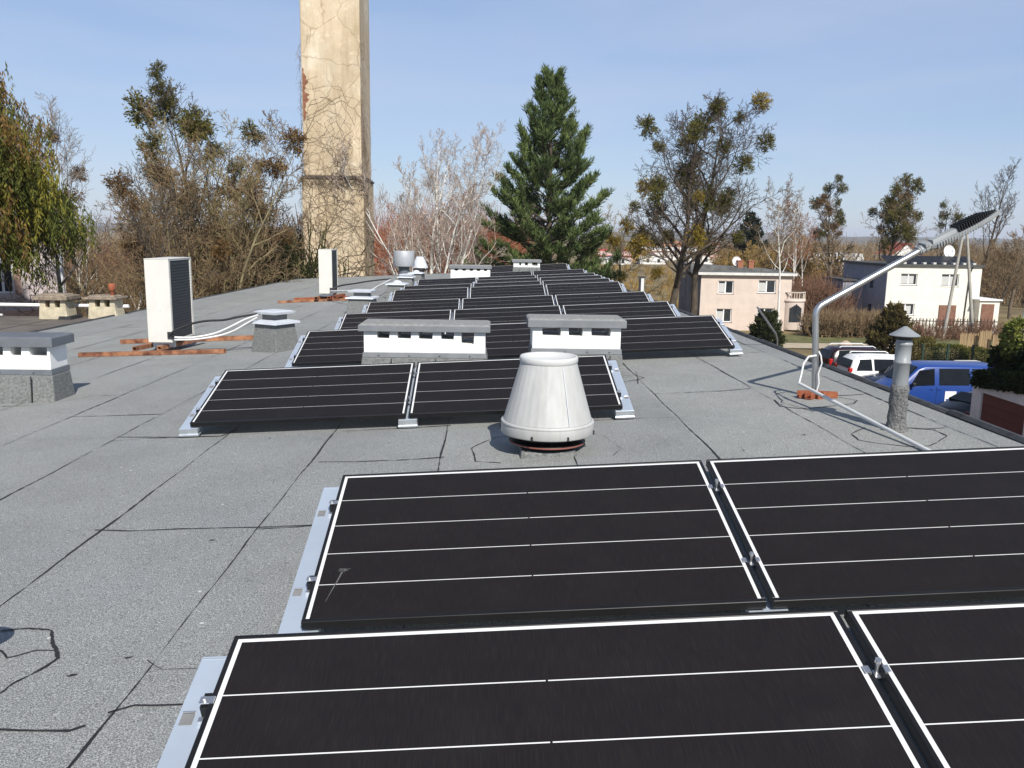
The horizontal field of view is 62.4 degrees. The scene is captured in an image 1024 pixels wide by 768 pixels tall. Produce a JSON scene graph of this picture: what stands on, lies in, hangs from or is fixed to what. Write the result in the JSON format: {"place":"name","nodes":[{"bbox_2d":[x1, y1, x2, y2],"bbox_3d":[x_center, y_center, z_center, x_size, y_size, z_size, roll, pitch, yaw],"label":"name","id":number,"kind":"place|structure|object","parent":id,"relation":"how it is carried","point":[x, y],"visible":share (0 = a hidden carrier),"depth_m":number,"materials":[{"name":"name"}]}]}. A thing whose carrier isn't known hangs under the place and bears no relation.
{"place":"outdoors","nodes":[
{"label":"outdoors","id":0,"kind":"place"},
{"bbox_2d":[0,0,1023,238],"label":"sky","id":1,"kind":"structure","parent":0,"point":[870,93],"materials":[{"name":"blue"}]},
{"bbox_2d":[23,225,1023,245],"bbox_3d":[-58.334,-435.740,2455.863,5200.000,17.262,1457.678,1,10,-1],"label":"hills","id":2,"kind":"structure","parent":0,"point":[862,239],"depth_m":2001.89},
{"bbox_2d":[79,232,1023,357],"bbox_3d":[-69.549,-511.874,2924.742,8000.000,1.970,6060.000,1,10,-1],"label":"ground","id":3,"kind":"structure","parent":0,"point":[1003,311],"depth_m":149.71,"materials":[{"name":"green plant"}]},
{"bbox_2d":[0,229,69,315],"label":"pink grey house","id":4,"kind":"structure","parent":3,"relation":"on","point":[5,291],"depth_m":36.52,"materials":[{"name":"clear paint"}]},
{"bbox_2d":[0,316,88,331],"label":"wing building","id":5,"kind":"structure","parent":3,"relation":"on","point":[19,323],"depth_m":19.59,"materials":[{"name":"grey fabric"}]},
{"bbox_2d":[32,293,82,319],"bbox_3d":[-11.047,-1.899,20.583,0.852,0.611,0.700,1,10,-1],"label":"concrete chimney","id":6,"kind":"object","parent":5,"relation":"on","point":[59,306],"visible":1,"depth_m":20.37,"materials":[{"name":"concrete"}]},
{"bbox_2d":[82,283,127,318],"bbox_3d":[-9.968,-2.047,20.785,0.860,0.864,0.700,1,10,-1],"label":"concrete chimney","id":7,"kind":"object","parent":5,"relation":"on","point":[103,305],"visible":0.91,"depth_m":20.59,"materials":[{"name":"concrete"}]},
{"bbox_2d":[0,61,101,302],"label":"weeping conifer","id":8,"kind":"object","parent":3,"relation":"on","point":[31,202],"visible":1,"depth_m":24.37,"materials":[{"name":"green plant"}]},
{"bbox_2d":[8,92,113,292],"bbox_3d":[-17.106,-4.799,31.829,3.460,11.926,3.929,-8,13,-40],"label":"bare tree","id":9,"kind":"object","parent":3,"relation":"on","point":[74,174],"visible":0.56,"depth_m":31.74,"materials":[{"name":"brown plant"}]},
{"bbox_2d":[63,240,146,316],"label":"undergrowth","id":10,"kind":"object","parent":3,"relation":"on","point":[135,297],"visible":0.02,"depth_m":53.32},
{"bbox_2d":[0,163,256,316],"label":"multi stem tree","id":11,"kind":"object","parent":3,"relation":"on","point":[127,221],"visible":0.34,"depth_m":37.96,"materials":[{"name":"brown plant"}]},
{"bbox_2d":[107,155,219,279],"bbox_3d":[-12.220,-3.038,29.447,5.012,9.536,3.353,4,10,16],"label":"bare tree","id":12,"kind":"object","parent":3,"relation":"on","point":[164,222],"visible":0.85,"depth_m":29.22,"materials":[{"name":"brown plant"}]},
{"bbox_2d":[120,58,266,287],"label":"mistletoe tree","id":13,"kind":"object","parent":3,"relation":"on","point":[170,106],"visible":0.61,"depth_m":40.63,"materials":[{"name":"brown plant"}]},
{"bbox_2d":[89,98,329,311],"bbox_3d":[-13.290,-6.276,38.460,11.190,12.843,10.606,1,10,-1],"label":"multi stem tree","id":14,"kind":"object","parent":3,"relation":"on","point":[283,235],"visible":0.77,"depth_m":37.42,"materials":[{"name":"brown plant"}]},
{"bbox_2d":[132,108,309,296],"bbox_3d":[-14.536,-6.656,40.764,7.004,12.812,10.281,-9,14,-44],"label":"multi stem tree","id":15,"kind":"object","parent":3,"relation":"on","point":[226,204],"visible":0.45,"depth_m":38.35,"materials":[{"name":"brown plant"}]},
{"bbox_2d":[112,201,382,294],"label":"undergrowth","id":16,"kind":"object","parent":3,"relation":"on","point":[308,267],"visible":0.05,"depth_m":41.73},
{"bbox_2d":[212,158,284,261],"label":"mistletoe tree","id":17,"kind":"object","parent":3,"relation":"on","point":[253,205],"visible":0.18,"depth_m":45.23,"materials":[{"name":"plant"}]},
{"bbox_2d":[65,206,558,299],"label":"woodland","id":18,"kind":"object","parent":3,"relation":"on","point":[105,260],"visible":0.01,"depth_m":87.72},
{"bbox_2d":[299,0,374,277],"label":"plastered tower","id":19,"kind":"structure","parent":3,"relation":"on","point":[334,35],"depth_m":42.30,"materials":[{"name":"beige paint"}]},
{"bbox_2d":[295,44,374,277],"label":"climbing vine","id":20,"kind":"object","parent":19,"relation":"attached to","point":[343,221],"visible":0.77,"depth_m":42.85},
{"bbox_2d":[378,156,453,274],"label":"birch tree","id":21,"kind":"object","parent":3,"relation":"on","point":[408,205],"visible":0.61,"depth_m":47.94,"materials":[{"name":"white plant"}]},
{"bbox_2d":[326,119,510,275],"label":"birch tree","id":22,"kind":"object","parent":3,"relation":"on","point":[433,239],"visible":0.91,"depth_m":44.84,"materials":[{"name":"white plant"}]},
{"bbox_2d":[439,170,478,272],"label":"birch tree","id":23,"kind":"object","parent":3,"relation":"on","point":[471,257],"visible":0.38,"depth_m":50.86,"materials":[{"name":"brown plant"}]},
{"bbox_2d":[374,182,553,274],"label":"woodland","id":24,"kind":"object","parent":3,"relation":"on","point":[377,250],"visible":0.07,"depth_m":72.37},
{"bbox_2d":[0,273,1023,767],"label":"flat roofed building","id":25,"kind":"structure","parent":3,"relation":"on","point":[150,557],"depth_m":5.73,"materials":[{"name":"grey fabric"}]},
{"bbox_2d":[0,332,74,403],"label":"chimney","id":26,"kind":"object","parent":25,"relation":"on","point":[34,367],"visible":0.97,"depth_m":8.79,"materials":[{"name":"concrete"}]},
{"bbox_2d":[78,349,225,356],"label":"steel beam","id":27,"kind":"structure","parent":25,"relation":"on","point":[155,352],"depth_m":12.45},
{"bbox_2d":[157,337,204,349],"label":"steel beam","id":28,"kind":"structure","parent":27,"relation":"on","point":[166,346],"depth_m":12.97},
{"bbox_2d":[144,257,194,346],"bbox_3d":[-5.197,-1.259,12.907,0.412,1.317,1.014,1,10,-1],"label":"air conditioner","id":29,"kind":"object","parent":28,"relation":"on","point":[169,295],"visible":0.98,"depth_m":12.54,"materials":[{"name":"beige paint"}]},
{"bbox_2d":[157,656,226,767],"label":"panel support","id":30,"kind":"object","parent":25,"relation":"on","point":[199,698],"visible":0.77,"depth_m":2.21,"materials":[{"name":"metal"}]},
{"bbox_2d":[185,608,926,767],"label":"solar panel","id":31,"kind":"object","parent":30,"relation":"on","point":[789,689],"visible":1,"depth_m":2.19,"materials":[{"name":"glass"}]},
{"bbox_2d":[179,376,220,436],"bbox_3d":[-2.636,0.265,7.366,0.158,0.378,1.057,-2,25,-1],"label":"panel support","id":32,"kind":"object","parent":25,"relation":"on","point":[186,430],"visible":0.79,"depth_m":7.00,"materials":[{"name":"metal"}]},
{"bbox_2d":[190,362,414,426],"bbox_3d":[-1.752,0.074,7.339,1.744,0.036,1.054,-2,25,-1],"label":"solar panel","id":33,"kind":"object","parent":32,"relation":"on","point":[306,394],"visible":1,"depth_m":7.25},
{"bbox_2d":[250,309,299,352],"bbox_3d":[-3.493,-0.778,12.478,0.519,0.623,0.519,6,11,28],"label":"vent stack","id":34,"kind":"object","parent":25,"relation":"on","point":[274,330],"visible":0.95,"depth_m":12.32,"materials":[{"name":"concrete"}]},
{"bbox_2d":[284,335,305,367],"bbox_3d":[-2.642,-0.295,10.550,0.158,0.378,1.057,-2,25,-1],"label":"panel support","id":35,"kind":"object","parent":25,"relation":"on","point":[294,352],"visible":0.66,"depth_m":10.46,"materials":[{"name":"metal"}]},
{"bbox_2d":[292,329,432,365],"bbox_3d":[-1.758,-0.486,10.523,1.744,0.036,1.054,-2,25,-1],"label":"solar panel","id":36,"kind":"object","parent":35,"relation":"on","point":[329,347],"visible":0.34,"depth_m":10.43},
{"bbox_2d":[278,487,338,633],"bbox_3d":[-0.814,0.835,3.670,0.158,0.378,1.057,-2,25,-1],"label":"panel support","id":37,"kind":"object","parent":25,"relation":"on","point":[305,578],"visible":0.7,"depth_m":3.52,"materials":[{"name":"metal"}]},
{"bbox_2d":[301,460,766,629],"bbox_3d":[0.069,0.644,3.644,1.744,0.036,1.054,-2,25,-1],"label":"solar panel","id":38,"kind":"object","parent":37,"relation":"on","point":[480,545],"visible":1,"depth_m":3.52,"materials":[{"name":"glass"}]},
{"bbox_2d":[278,298,347,302],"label":"steel beam","id":39,"kind":"structure","parent":25,"relation":"on","point":[313,300],"depth_m":23.04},
{"bbox_2d":[314,296,326,299],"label":"steel beam","id":40,"kind":"structure","parent":39,"relation":"on","point":[318,297],"depth_m":23.10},
{"bbox_2d":[318,249,337,295],"bbox_3d":[-5.042,-3.074,23.332,0.415,1.273,0.964,1,10,-1],"label":"air conditioner","id":41,"kind":"object","parent":40,"relation":"on","point":[328,268],"visible":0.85,"depth_m":22.95,"materials":[{"name":"beige paint"}]},
{"bbox_2d":[334,317,343,329],"bbox_3d":[-2.715,-0.753,13.344,0.158,0.378,1.057,-2,25,-1],"label":"panel support","id":42,"kind":"object","parent":25,"relation":"on","point":[339,321],"visible":0.3,"depth_m":13.50,"materials":[{"name":"metal"}]},
{"bbox_2d":[338,309,451,329],"bbox_3d":[-1.832,-0.945,13.317,1.744,0.036,1.054,-2,25,-1],"label":"solar panel","id":43,"kind":"object","parent":42,"relation":"on","point":[352,320],"visible":0.43,"depth_m":13.59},
{"bbox_2d":[345,289,378,312],"bbox_3d":[-3.324,-1.829,18.798,0.619,0.538,0.619,2,10,4],"label":"vent stack","id":44,"kind":"object","parent":25,"relation":"on","point":[359,299],"visible":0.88,"depth_m":18.55,"materials":[{"name":"metal"}]},
{"bbox_2d":[398,368,417,427],"bbox_3d":[-0.863,0.182,7.391,0.158,0.401,1.057,-2,25,-1],"label":"panel support","id":45,"kind":"object","parent":25,"relation":"on","point":[407,422],"visible":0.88,"depth_m":6.90,"materials":[{"name":"metal"}]},
{"bbox_2d":[409,355,622,417],"bbox_3d":[0.015,0.002,7.369,1.744,0.038,1.054,-2,25,-1],"label":"solar panel","id":46,"kind":"object","parent":45,"relation":"on","point":[462,388],"visible":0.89,"depth_m":7.30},
{"bbox_2d":[358,319,489,367],"bbox_3d":[-0.896,-0.273,8.844,1.332,0.752,0.594,1,10,-1],"label":"chimney","id":47,"kind":"object","parent":25,"relation":"on","point":[416,345],"visible":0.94,"depth_m":8.59,"materials":[{"name":"paint"}]},
{"bbox_2d":[449,264,491,277],"bbox_3d":[-1.325,-3.398,26.986,1.353,0.795,0.524,1,10,-1],"label":"chimney","id":48,"kind":"object","parent":25,"relation":"on","point":[461,271],"visible":0.55,"depth_m":26.77,"materials":[{"name":"paint"}]},
{"bbox_2d":[500,352,594,458],"bbox_3d":[0.252,0.149,6.006,0.672,0.710,0.668,1,10,-1],"label":"cone ventilator","id":49,"kind":"object","parent":25,"relation":"on","point":[547,407],"visible":0.98,"depth_m":5.78,"materials":[{"name":"metal"}]},
{"bbox_2d":[526,314,626,379],"bbox_3d":[0.667,-0.361,9.058,1.024,0.720,0.574,1,10,-1],"label":"chimney","id":50,"kind":"object","parent":25,"relation":"on","point":[584,339],"visible":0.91,"depth_m":8.83,"materials":[{"name":"paint"}]},
{"bbox_2d":[608,360,634,418],"bbox_3d":[0.910,0.121,7.425,0.158,0.378,1.057,-2,25,-1],"label":"panel support","id":51,"kind":"object","parent":25,"relation":"on","point":[626,411],"visible":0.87,"depth_m":7.13,"materials":[{"name":"metal"}]},
{"bbox_2d":[706,471,787,612],"bbox_3d":[0.958,0.753,3.695,0.158,0.401,1.057,-2,25,-1],"label":"panel support","id":52,"kind":"object","parent":25,"relation":"on","point":[752,564],"visible":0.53,"depth_m":3.40,"materials":[{"name":"metal"}]},
{"bbox_2d":[706,446,1023,607],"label":"solar panel","id":53,"kind":"object","parent":52,"relation":"on","point":[877,527],"visible":1,"depth_m":3.61,"materials":[{"name":"glass"}]},
{"bbox_2d":[797,382,930,449],"bbox_3d":[2.667,0.300,6.012,0.116,0.148,2.808,0,10,-5],"label":"cable conduit","id":54,"kind":"object","parent":25,"relation":"on","point":[885,428],"visible":0.57,"depth_m":6.30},
{"bbox_2d":[848,628,929,767],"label":"panel support","id":55,"kind":"object","parent":25,"relation":"on","point":[876,672],"visible":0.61,"depth_m":2.23,"materials":[{"name":"metal"}]},
{"bbox_2d":[844,600,1023,767],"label":"solar panel","id":56,"kind":"object","parent":55,"relation":"on","point":[952,682],"visible":1,"depth_m":2.22,"materials":[{"name":"glass"}]},
{"bbox_2d":[797,209,999,399],"bbox_3d":[3.461,-0.718,7.534,1.829,1.680,0.237,-1,10,-9],"label":"roof lamp","id":57,"kind":"object","parent":25,"relation":"on","point":[962,227],"visible":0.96,"depth_m":7.46,"materials":[{"name":"silver metal"}]},
{"bbox_2d":[885,326,920,432],"bbox_3d":[2.843,-0.042,6.186,0.212,0.765,0.212,1,10,-1],"label":"vent pipe","id":58,"kind":"object","parent":25,"relation":"on","point":[898,404],"visible":0.99,"depth_m":6.15,"materials":[{"name":"metal"}]},
{"bbox_3d":[-0.869,-0.377,10.574,0.158,0.401,1.057,-2,25,-1],"label":"panel support","id":59,"kind":"object","parent":25,"relation":"on","visible":0},
{"bbox_2d":[444,322,577,357],"bbox_3d":[0.010,-0.558,10.553,1.744,0.038,1.054,-2,25,-1],"label":"solar panel","id":60,"kind":"object","parent":59,"relation":"on","point":[504,340],"visible":0.25,"depth_m":10.55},
{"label":"panel support","id":61,"kind":"object","parent":25,"relation":"on","visible":0},
{"bbox_2d":[591,315,734,352],"bbox_3d":[1.778,-0.630,10.582,1.744,0.037,1.054,-2,25,-1],"label":"solar panel","id":62,"kind":"object","parent":61,"relation":"on","point":[674,333],"visible":0.66,"depth_m":10.49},
{"bbox_2d":[460,63,623,280],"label":"pine tree","id":63,"kind":"object","parent":3,"relation":"on","point":[524,198],"visible":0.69,"depth_m":47.52,"materials":[{"name":"green plant"}]},
{"bbox_2d":[556,262,678,307],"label":"meadow grass","id":64,"kind":"structure","parent":3,"relation":"on","point":[650,281],"depth_m":150.26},
{"bbox_2d":[589,200,684,298],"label":"mistletoe tree","id":65,"kind":"object","parent":3,"relation":"on","point":[613,241],"visible":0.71,"depth_m":56.73,"materials":[{"name":"brown plant"}]},
{"bbox_2d":[624,88,777,314],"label":"mistletoe tree","id":66,"kind":"object","parent":3,"relation":"on","point":[717,104],"visible":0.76,"depth_m":46.09,"materials":[{"name":"green plant"}]},
{"bbox_2d":[622,102,784,306],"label":"mistletoe tree","id":67,"kind":"object","parent":3,"relation":"on","point":[638,242],"visible":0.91,"depth_m":45.42,"materials":[{"name":"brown plant"}]},
{"bbox_2d":[676,260,805,330],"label":"pale pink house","id":68,"kind":"structure","parent":3,"relation":"on","point":[732,297],"depth_m":70.35,"materials":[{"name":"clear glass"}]},
{"bbox_2d":[709,240,776,268],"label":"willow","id":69,"kind":"object","parent":3,"relation":"on","point":[726,262],"visible":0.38,"depth_m":97.45,"materials":[{"name":"brown plant"}]},
{"bbox_2d":[727,211,773,265],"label":"spruce tree","id":70,"kind":"object","parent":3,"relation":"on","point":[752,231],"visible":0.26,"depth_m":110.19,"materials":[{"name":"green plant"}]},
{"bbox_2d":[747,308,787,346],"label":"conifer shrub","id":71,"kind":"object","parent":3,"relation":"on","point":[761,329],"visible":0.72,"depth_m":55.09,"materials":[{"name":"green plant"}]},
{"bbox_2d":[745,173,825,330],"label":"birch tree","id":72,"kind":"object","parent":3,"relation":"on","point":[778,234],"visible":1,"depth_m":55.07,"materials":[{"name":"plant"}]},
{"bbox_2d":[599,233,1023,264],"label":"woodland","id":73,"kind":"object","parent":3,"relation":"on","point":[840,249],"visible":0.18,"depth_m":309.36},
{"bbox_2d":[777,234,854,283],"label":"willow","id":74,"kind":"object","parent":3,"relation":"on","point":[809,266],"visible":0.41,"depth_m":99.19,"materials":[{"name":"brown plant"}]},
{"bbox_2d":[791,264,863,314],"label":"undergrowth","id":75,"kind":"object","parent":3,"relation":"on","point":[819,290],"visible":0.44,"depth_m":74.24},
{"bbox_2d":[806,173,849,276],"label":"mistletoe tree","id":76,"kind":"object","parent":3,"relation":"on","point":[817,205],"visible":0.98,"depth_m":92.02,"materials":[{"name":"green plant"}]},
{"bbox_2d":[796,302,881,337],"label":"hedge","id":77,"kind":"object","parent":3,"relation":"on","point":[840,323],"visible":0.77,"depth_m":64.96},
{"bbox_2d":[754,237,1023,308],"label":"woodland","id":78,"kind":"object","parent":3,"relation":"on","point":[974,260],"visible":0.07,"depth_m":114.63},
{"bbox_2d":[864,300,920,355],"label":"conifer shrub","id":79,"kind":"object","parent":3,"relation":"on","point":[894,317],"visible":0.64,"depth_m":52.28,"materials":[{"name":"green plant"}]},
{"bbox_2d":[860,172,931,260],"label":"mistletoe tree","id":80,"kind":"object","parent":3,"relation":"on","point":[894,215],"visible":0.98,"depth_m":90.62,"materials":[{"name":"green plant"}]},
{"bbox_2d":[823,260,984,328],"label":"white house","id":81,"kind":"structure","parent":3,"relation":"on","point":[920,290],"depth_m":75.74,"materials":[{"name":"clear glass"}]},
{"bbox_2d":[930,199,965,255],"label":"bare tree","id":82,"kind":"object","parent":3,"relation":"on","point":[943,214],"visible":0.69,"depth_m":94.00,"materials":[{"name":"brown plant"}]},
{"bbox_2d":[942,234,973,338],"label":"utility pole","id":83,"kind":"object","parent":3,"relation":"on","point":[954,281],"visible":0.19,"depth_m":64.43,"materials":[{"name":"concrete"}]},
{"bbox_2d":[940,225,1023,307],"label":"bare tree","id":84,"kind":"object","parent":3,"relation":"on","point":[1009,280],"visible":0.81,"depth_m":84.43,"materials":[{"name":"brown plant"}]},
{"bbox_2d":[972,297,1002,328],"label":"outbuilding","id":85,"kind":"structure","parent":3,"relation":"on","point":[985,308],"depth_m":75.02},
{"bbox_2d":[965,157,1020,277],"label":"bare tree","id":86,"kind":"object","parent":3,"relation":"on","point":[1006,210],"visible":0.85,"depth_m":90.47,"materials":[{"name":"brown plant"}]},
{"bbox_2d":[997,315,1023,361],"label":"shrub","id":87,"kind":"object","parent":3,"relation":"on","point":[1011,328],"visible":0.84,"depth_m":27.17,"materials":[{"name":"green plant"}]},
{"bbox_2d":[772,334,999,344],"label":"lawn","id":88,"kind":"structure","parent":0,"point":[796,338],"depth_m":63.07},
{"bbox_2d":[867,315,1009,341],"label":"undergrowth","id":89,"kind":"object","parent":88,"relation":"on","point":[938,333],"visible":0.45,"depth_m":64.72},
{"bbox_2d":[970,383,1023,435],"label":"garage","id":90,"kind":"structure","parent":0,"point":[1001,409],"depth_m":27.59,"materials":[{"name":"paint"}]},
{"bbox_2d":[967,368,1023,394],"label":"ivy fringe","id":91,"kind":"object","parent":90,"relation":"attached to","point":[982,378],"visible":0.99,"depth_m":27.35,"materials":[{"name":"green plant"}]},
{"bbox_2d":[981,393,1023,434],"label":"door","id":92,"kind":"structure","parent":90,"relation":"in","point":[1002,413],"depth_m":27.43,"materials":[{"name":"paint"}]},
{"bbox_2d":[985,340,1023,383],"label":"ivy","id":93,"kind":"object","parent":90,"relation":"on","point":[995,360],"visible":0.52,"depth_m":27.49,"materials":[{"name":"green plant"}]},
{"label":"parking lot","id":94,"kind":"structure","parent":0,"visible":0},
{"bbox_2d":[819,343,883,365],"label":"parked car","id":95,"kind":"object","parent":94,"relation":"on","point":[831,355],"visible":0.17,"depth_m":43.13,"materials":[{"name":"metal"}]},
{"bbox_2d":[834,351,894,375],"bbox_3d":[17.892,-0.565,40.251,4.530,1.853,2.260,0,10,-2],"label":"parked car","id":96,"kind":"object","parent":94,"relation":"on","point":[860,364],"visible":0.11,"depth_m":39.40,"materials":[{"name":"white metal"}]},
{"bbox_2d":[875,360,990,403],"bbox_3d":[17.726,0.090,35.589,4.882,2.044,2.300,0,10,-2],"label":"parked van","id":97,"kind":"object","parent":94,"relation":"on","point":[935,381],"visible":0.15,"depth_m":34.66,"materials":[{"name":"blue metal"}]},
{"bbox_2d":[936,391,971,415],"bbox_3d":[17.923,1.039,31.683,4.480,1.543,2.200,-3,11,-23],"label":"parked car","id":98,"kind":"object","parent":94,"relation":"on","point":[960,401],"visible":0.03,"depth_m":31.02,"materials":[{"name":"grey metal"}]},
{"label":"panel support","id":99,"kind":"object","parent":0,"visible":0},
{"bbox_2d":[453,305,561,323],"bbox_3d":[-0.064,-1.016,13.347,1.744,0.038,1.054,-2,25,-1],"label":"solar panel","id":100,"kind":"object","parent":99,"relation":"on","point":[506,315],"visible":0.52,"depth_m":13.57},
{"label":"panel support","id":101,"kind":"object","parent":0,"visible":0},
{"bbox_2d":[562,301,676,317],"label":"solar panel","id":102,"kind":"object","parent":101,"relation":"on","point":[644,309],"visible":0.6,"depth_m":13.56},
{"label":"panel support","id":103,"kind":"object","parent":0,"visible":0},
{"bbox_2d":[365,298,460,312],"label":"solar panel","id":104,"kind":"object","parent":103,"relation":"on","point":[413,305],"visible":0.52,"depth_m":15.88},
{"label":"panel support","id":105,"kind":"object","parent":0,"visible":0},
{"bbox_2d":[461,295,554,308],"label":"solar panel","id":106,"kind":"object","parent":105,"relation":"on","point":[510,301],"visible":0.53,"depth_m":15.90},
{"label":"panel support","id":107,"kind":"object","parent":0,"visible":0},
{"bbox_2d":[554,291,650,307],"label":"solar panel","id":108,"kind":"object","parent":107,"relation":"on","point":[598,298],"visible":0.58,"depth_m":15.93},
{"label":"panel support","id":109,"kind":"object","parent":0,"visible":0},
{"bbox_2d":[391,287,468,300],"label":"solar panel","id":110,"kind":"object","parent":109,"relation":"on","point":[431,293],"visible":0.64,"depth_m":19.48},
{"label":"panel support","id":111,"kind":"object","parent":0,"visible":0},
{"bbox_2d":[469,284,545,297],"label":"solar panel","id":112,"kind":"object","parent":111,"relation":"on","point":[509,290],"visible":0.6,"depth_m":19.51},
{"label":"panel support","id":113,"kind":"object","parent":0,"visible":0},
{"bbox_2d":[545,281,623,296],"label":"solar panel","id":114,"kind":"object","parent":113,"relation":"on","point":[582,288],"visible":0.63,"depth_m":19.53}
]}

